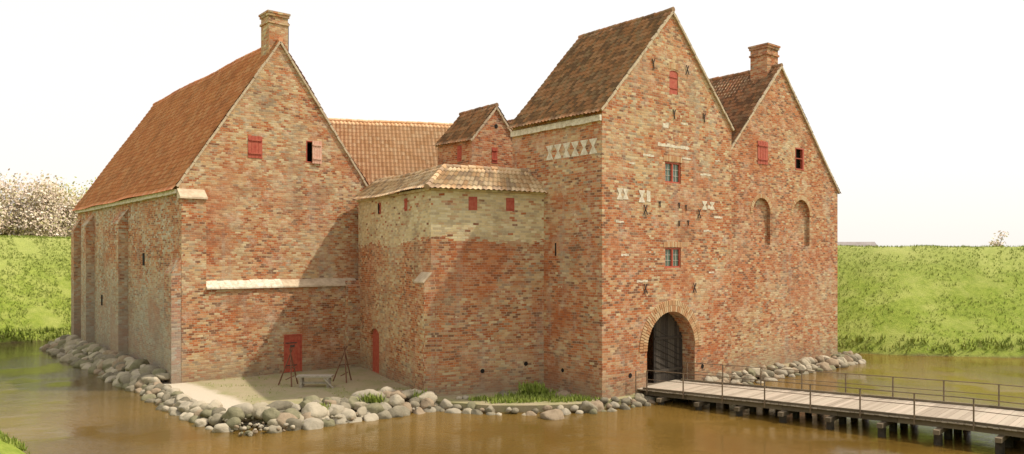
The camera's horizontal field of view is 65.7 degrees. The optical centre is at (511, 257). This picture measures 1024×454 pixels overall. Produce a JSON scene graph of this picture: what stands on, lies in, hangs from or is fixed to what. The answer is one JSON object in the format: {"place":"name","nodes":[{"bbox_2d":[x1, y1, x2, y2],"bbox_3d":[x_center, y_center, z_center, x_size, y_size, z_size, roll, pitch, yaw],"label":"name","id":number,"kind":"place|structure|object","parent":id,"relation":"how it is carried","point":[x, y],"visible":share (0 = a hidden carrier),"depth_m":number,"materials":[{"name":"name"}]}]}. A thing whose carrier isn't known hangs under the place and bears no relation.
{"place":"outdoors","nodes":[
{"label":"outdoors","id":0,"kind":"place"},
{"bbox_2d":[208,369,599,409],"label":"foreshore grass","id":1,"kind":"structure","parent":0,"point":[535,392],"depth_m":39.85,"materials":[{"name":"green plant"}]},
{"bbox_2d":[160,363,791,423],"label":"castle island ground","id":2,"kind":"structure","parent":0,"point":[227,397],"depth_m":42.88,"materials":[{"name":"beige sand"}]},
{"bbox_2d":[78,44,365,368],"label":"walls","id":3,"kind":"structure","parent":2,"relation":"on","point":[282,208],"depth_m":49.73,"materials":[{"name":"red brick"}]},
{"bbox_2d":[75,189,176,213],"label":"eaves cornice","id":4,"kind":"structure","parent":3,"relation":"attached to","point":[147,197],"depth_m":52.71,"materials":[{"name":"beige stone"}]},
{"bbox_2d":[72,41,278,210],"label":"roof tiles","id":5,"kind":"object","parent":3,"relation":"on","point":[161,147],"visible":0.99,"depth_m":54.82,"materials":[{"name":"orange tile"}]},
{"bbox_2d":[153,37,282,105],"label":"roof ridge tiles","id":6,"kind":"object","parent":5,"relation":"on","point":[236,60],"visible":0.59,"depth_m":57.95,"materials":[{"name":"orange tile"}]},
{"bbox_2d":[248,135,261,158],"bbox_3d":[-15.720,-6.775,48.505,0.890,1.350,0.110,0,0,-40],"label":"shutter","id":7,"kind":"object","parent":3,"relation":"attached to","point":[254,146],"visible":1,"depth_m":48.47,"materials":[{"name":"red paint"}]},
{"bbox_2d":[176,41,367,186],"bbox_3d":[-23.109,-8.805,60.011,12.647,9.476,27.310,0,0,-40],"label":"roof verge mortar","id":8,"kind":"object","parent":3,"relation":"attached to","point":[241,96],"visible":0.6,"depth_m":49.20,"materials":[{"name":"beige concrete"}]},
{"bbox_2d":[258,10,290,56],"bbox_3d":[-15.050,-13.950,50.196,1.490,2.900,1.490,0,0,-40],"label":"chimney","id":9,"kind":"object","parent":3,"relation":"on","point":[274,25],"visible":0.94,"depth_m":49.71,"materials":[{"name":"orange brick"}]},
{"bbox_2d":[206,278,355,288],"bbox_3d":[-14.103,1.580,49.440,9.895,0.520,0.669,0,0,-40],"label":"sloped ledge","id":10,"kind":"object","parent":3,"relation":"attached to","point":[250,283],"depth_m":48.95,"materials":[{"name":"beige stone"}]},
{"bbox_2d":[306,140,311,162],"bbox_3d":[-12.854,-6.800,50.962,0.860,1.400,0.120,0,0,-40],"label":"window frame","id":11,"kind":"object","parent":3,"relation":"attached to","point":[306,151],"visible":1,"depth_m":50.65,"materials":[{"name":"red paint"}]},
{"bbox_2d":[312,141,321,163],"bbox_3d":[-12.552,-6.790,51.036,0.640,1.460,0.110,0,0,-40],"label":"ajar shutter","id":12,"kind":"object","parent":11,"relation":"attached to","point":[316,152],"visible":1,"depth_m":51.00,"materials":[{"name":"red paint"}]},
{"bbox_2d":[307,143,311,161],"bbox_3d":[-13.543,-6.800,51.825,0.880,1.380,0.090,0,0,-40],"label":"window void","id":13,"kind":"object","parent":3,"relation":"attached to","point":[309,152],"depth_m":51.98,"materials":[{"name":"black"}]},
{"bbox_2d":[282,42,368,185],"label":"roof tiles","id":14,"kind":"object","parent":3,"relation":"on","point":[322,108],"visible":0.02,"depth_m":50.95,"materials":[{"name":"brown ceramic"}]},
{"bbox_2d":[179,198,344,382],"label":"thick base wall","id":15,"kind":"structure","parent":2,"relation":"on","point":[231,333],"depth_m":47.52,"materials":[{"name":"red brick"}]},
{"bbox_2d":[177,188,207,199],"bbox_3d":[-18.486,-3.700,45.839,1.550,0.600,0.610,0,0,-40],"label":"buttress cap","id":16,"kind":"object","parent":15,"relation":"on","point":[191,193],"visible":0.93,"depth_m":45.74,"materials":[{"name":"beige stone"}]},
{"bbox_2d":[284,334,301,372],"bbox_3d":[-13.741,5.990,49.611,1.210,2.420,0.150,0,0,-40],"label":"plank door","id":17,"kind":"structure","parent":15,"relation":"attached to","point":[296,353],"depth_m":49.66,"materials":[{"name":"red paint"}]},
{"bbox_2d":[278,348,297,386],"bbox_3d":[-12.390,6.127,44.422,1.123,2.094,1.099,0,0,-40],"label":"wooden tripod","id":18,"kind":"object","parent":2,"relation":"on","point":[290,357],"visible":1,"depth_m":44.49,"materials":[{"name":"brown wood"}]},
{"bbox_2d":[296,374,333,387],"bbox_3d":[-10.842,6.844,43.864,2.107,0.668,0.804,0,0,0],"label":"wooden bench","id":19,"kind":"object","parent":2,"relation":"on","point":[301,377],"visible":1,"depth_m":43.79,"materials":[{"name":"grey wood"}]},
{"bbox_2d":[333,346,351,382],"bbox_3d":[-9.633,6.152,45.796,1.123,2.044,1.099,0,0,-40],"label":"wooden tripod","id":20,"kind":"object","parent":2,"relation":"on","point":[345,364],"visible":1,"depth_m":45.87,"materials":[{"name":"brown wood"}]},
{"bbox_2d":[345,280,359,367],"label":"end pier","id":21,"kind":"structure","parent":2,"relation":"on","point":[352,316],"depth_m":51.80,"materials":[{"name":"red brick"}]},
{"bbox_2d":[328,118,452,194],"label":"wing","id":22,"kind":"structure","parent":2,"relation":"on","point":[376,149],"depth_m":59.88,"materials":[{"name":"orange tile"}]},
{"bbox_2d":[358,190,543,395],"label":"walls","id":23,"kind":"structure","parent":2,"relation":"on","point":[485,260],"depth_m":42.58,"materials":[{"name":"brick"}]},
{"bbox_2d":[373,329,378,372],"bbox_3d":[-8.345,5.775,49.355,0.192,2.750,1.700,0,0,-27],"label":"arched door","id":24,"kind":"structure","parent":23,"relation":"attached to","point":[375,350],"depth_m":49.54,"materials":[{"name":"red paint"}]},
{"bbox_2d":[415,270,434,392],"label":"corner buttress","id":25,"kind":"structure","parent":23,"relation":"attached to","point":[425,335],"depth_m":40.79,"materials":[{"name":"brick"}]},
{"bbox_2d":[413,272,431,282],"bbox_3d":[-4.670,1.030,41.275,0.458,0.580,1.450,0,0,-27],"label":"buttress cap","id":26,"kind":"object","parent":25,"relation":"attached to","point":[422,277],"visible":1,"depth_m":41.16,"materials":[{"name":"beige stone"}]},
{"bbox_2d":[395,187,462,192],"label":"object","id":27,"kind":"object","parent":23,"relation":"on","point":[418,188],"visible":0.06,"depth_m":49.72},
{"bbox_2d":[351,167,439,198],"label":"roof tiles","id":28,"kind":"object","parent":27,"relation":"attached to","point":[377,188],"visible":0.98,"depth_m":47.04,"materials":[{"name":"beige ceramic"}]},
{"bbox_2d":[375,164,442,180],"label":"ridge tiles","id":29,"kind":"object","parent":27,"relation":"attached to","point":[410,174],"visible":0.61,"depth_m":47.04,"materials":[{"name":"beige tile"}]},
{"bbox_2d":[357,187,544,201],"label":"eaves cornice","id":30,"kind":"structure","parent":23,"relation":"attached to","point":[440,189],"depth_m":42.47,"materials":[{"name":"brick"}]},
{"bbox_2d":[429,167,546,192],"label":"roof tiles","id":31,"kind":"object","parent":23,"relation":"on","point":[470,178],"visible":1,"depth_m":42.43,"materials":[{"name":"beige tile"}]},
{"bbox_2d":[424,164,446,188],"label":"hip tiles","id":32,"kind":"object","parent":31,"relation":"attached to","point":[430,181],"visible":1,"depth_m":41.11,"materials":[{"name":"ceramic"}]},
{"bbox_2d":[446,164,529,171],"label":"ridge tiles","id":33,"kind":"object","parent":31,"relation":"on","point":[488,168],"visible":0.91,"depth_m":43.30,"materials":[{"name":"ceramic"}]},
{"bbox_2d":[39,334,865,436],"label":"stone embankment","id":34,"kind":"structure","parent":2,"relation":"on","point":[143,376],"depth_m":38.68,"materials":[{"name":"grey stone"}]},
{"bbox_2d":[435,103,511,167],"bbox_3d":[-2.286,-1.009,52.666,4.455,18.018,4.041,0,0,-40],"label":"stair turret","id":35,"kind":"object","parent":2,"relation":"on","point":[479,136],"visible":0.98,"depth_m":51.25,"materials":[{"name":"brick"}]},
{"bbox_2d":[506,7,735,398],"bbox_3d":[6.532,-2.898,46.268,11.947,21.797,7.339,0,0,-40],"label":"brick gatehouse","id":36,"kind":"object","parent":2,"relation":"on","point":[620,134],"visible":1,"depth_m":42.78,"materials":[{"name":"red brick"}]},
{"bbox_2d":[665,163,677,181],"bbox_3d":[8.761,-4.675,43.681,1.200,0.970,0.020,0,0,-40],"label":"window glass","id":37,"kind":"structure","parent":36,"relation":"in","point":[675,167],"depth_m":43.80,"materials":[{"name":"grey glass"}]},
{"bbox_2d":[665,249,677,265],"bbox_3d":[8.761,0.000,43.681,1.200,0.920,0.020,0,0,-40],"label":"window glass","id":38,"kind":"structure","parent":36,"relation":"in","point":[675,251],"depth_m":43.80,"materials":[{"name":"grey glass"}]},
{"bbox_2d":[665,162,679,183],"bbox_3d":[8.785,-4.675,43.653,1.380,1.150,0.133,0,0,-40],"label":"window frame","id":39,"kind":"structure","parent":36,"relation":"in","point":[671,163],"depth_m":43.63,"materials":[{"name":"red paint"}]},
{"bbox_2d":[665,248,679,267],"bbox_3d":[8.785,0.000,43.653,1.380,1.100,0.133,0,0,-40],"label":"window frame","id":40,"kind":"structure","parent":36,"relation":"in","point":[671,249],"depth_m":43.63,"materials":[{"name":"red paint"}]},
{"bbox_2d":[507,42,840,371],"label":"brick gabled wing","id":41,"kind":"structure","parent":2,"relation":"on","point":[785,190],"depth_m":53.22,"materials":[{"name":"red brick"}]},
{"bbox_2d":[795,147,803,169],"bbox_3d":[19.769,-6.800,54.628,1.100,1.500,0.170,0,0,-40],"label":"window frame","id":42,"kind":"structure","parent":41,"relation":"in","point":[801,158],"depth_m":54.81,"materials":[{"name":"red paint"}]},
{"bbox_2d":[0,340,1023,453],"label":"moat water","id":43,"kind":"structure","parent":0,"point":[49,404],"depth_m":34.99,"materials":[{"name":"brown liquid"}]},
{"bbox_2d":[0,235,1023,453],"bbox_3d":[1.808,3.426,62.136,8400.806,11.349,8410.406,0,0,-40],"label":"ground","id":44,"kind":"structure","parent":0,"point":[922,288],"depth_m":67.49,"materials":[{"name":"green plant"}]},
{"bbox_2d":[0,168,61,235],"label":"blossom tree","id":45,"kind":"object","parent":44,"relation":"on","point":[10,204],"visible":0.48,"depth_m":97.62,"materials":[{"name":"white plant"}]},
{"bbox_2d":[4,170,84,236],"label":"blossom tree","id":46,"kind":"object","parent":44,"relation":"on","point":[47,214],"visible":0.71,"depth_m":97.64,"materials":[{"name":"white plant"}]},
{"bbox_2d":[51,177,95,236],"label":"leafy tree","id":47,"kind":"object","parent":44,"relation":"on","point":[69,191],"visible":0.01,"depth_m":106.53,"materials":[{"name":"white plant"}]},
{"bbox_2d":[69,177,92,198],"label":"leafy tree","id":48,"kind":"object","parent":44,"relation":"on","point":[81,187],"visible":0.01,"depth_m":113.72,"materials":[{"name":"white plant"}]},
{"bbox_2d":[635,362,1023,453],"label":"timber footbridge","id":49,"kind":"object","parent":44,"relation":"on","point":[1004,424],"visible":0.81,"depth_m":35.57,"materials":[{"name":"grey wood"}]},
{"bbox_2d":[838,242,876,246],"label":"farm building","id":50,"kind":"structure","parent":44,"relation":"on","point":[857,243],"depth_m":104.25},
{"bbox_2d":[989,230,1008,246],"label":"distant shrub","id":51,"kind":"object","parent":44,"relation":"on","point":[997,242],"visible":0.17,"depth_m":96.04,"materials":[{"name":"white plant"}]},
{"bbox_2d":[0,0,1023,246],"label":"sky","id":52,"kind":"structure","parent":0,"point":[914,109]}
]}

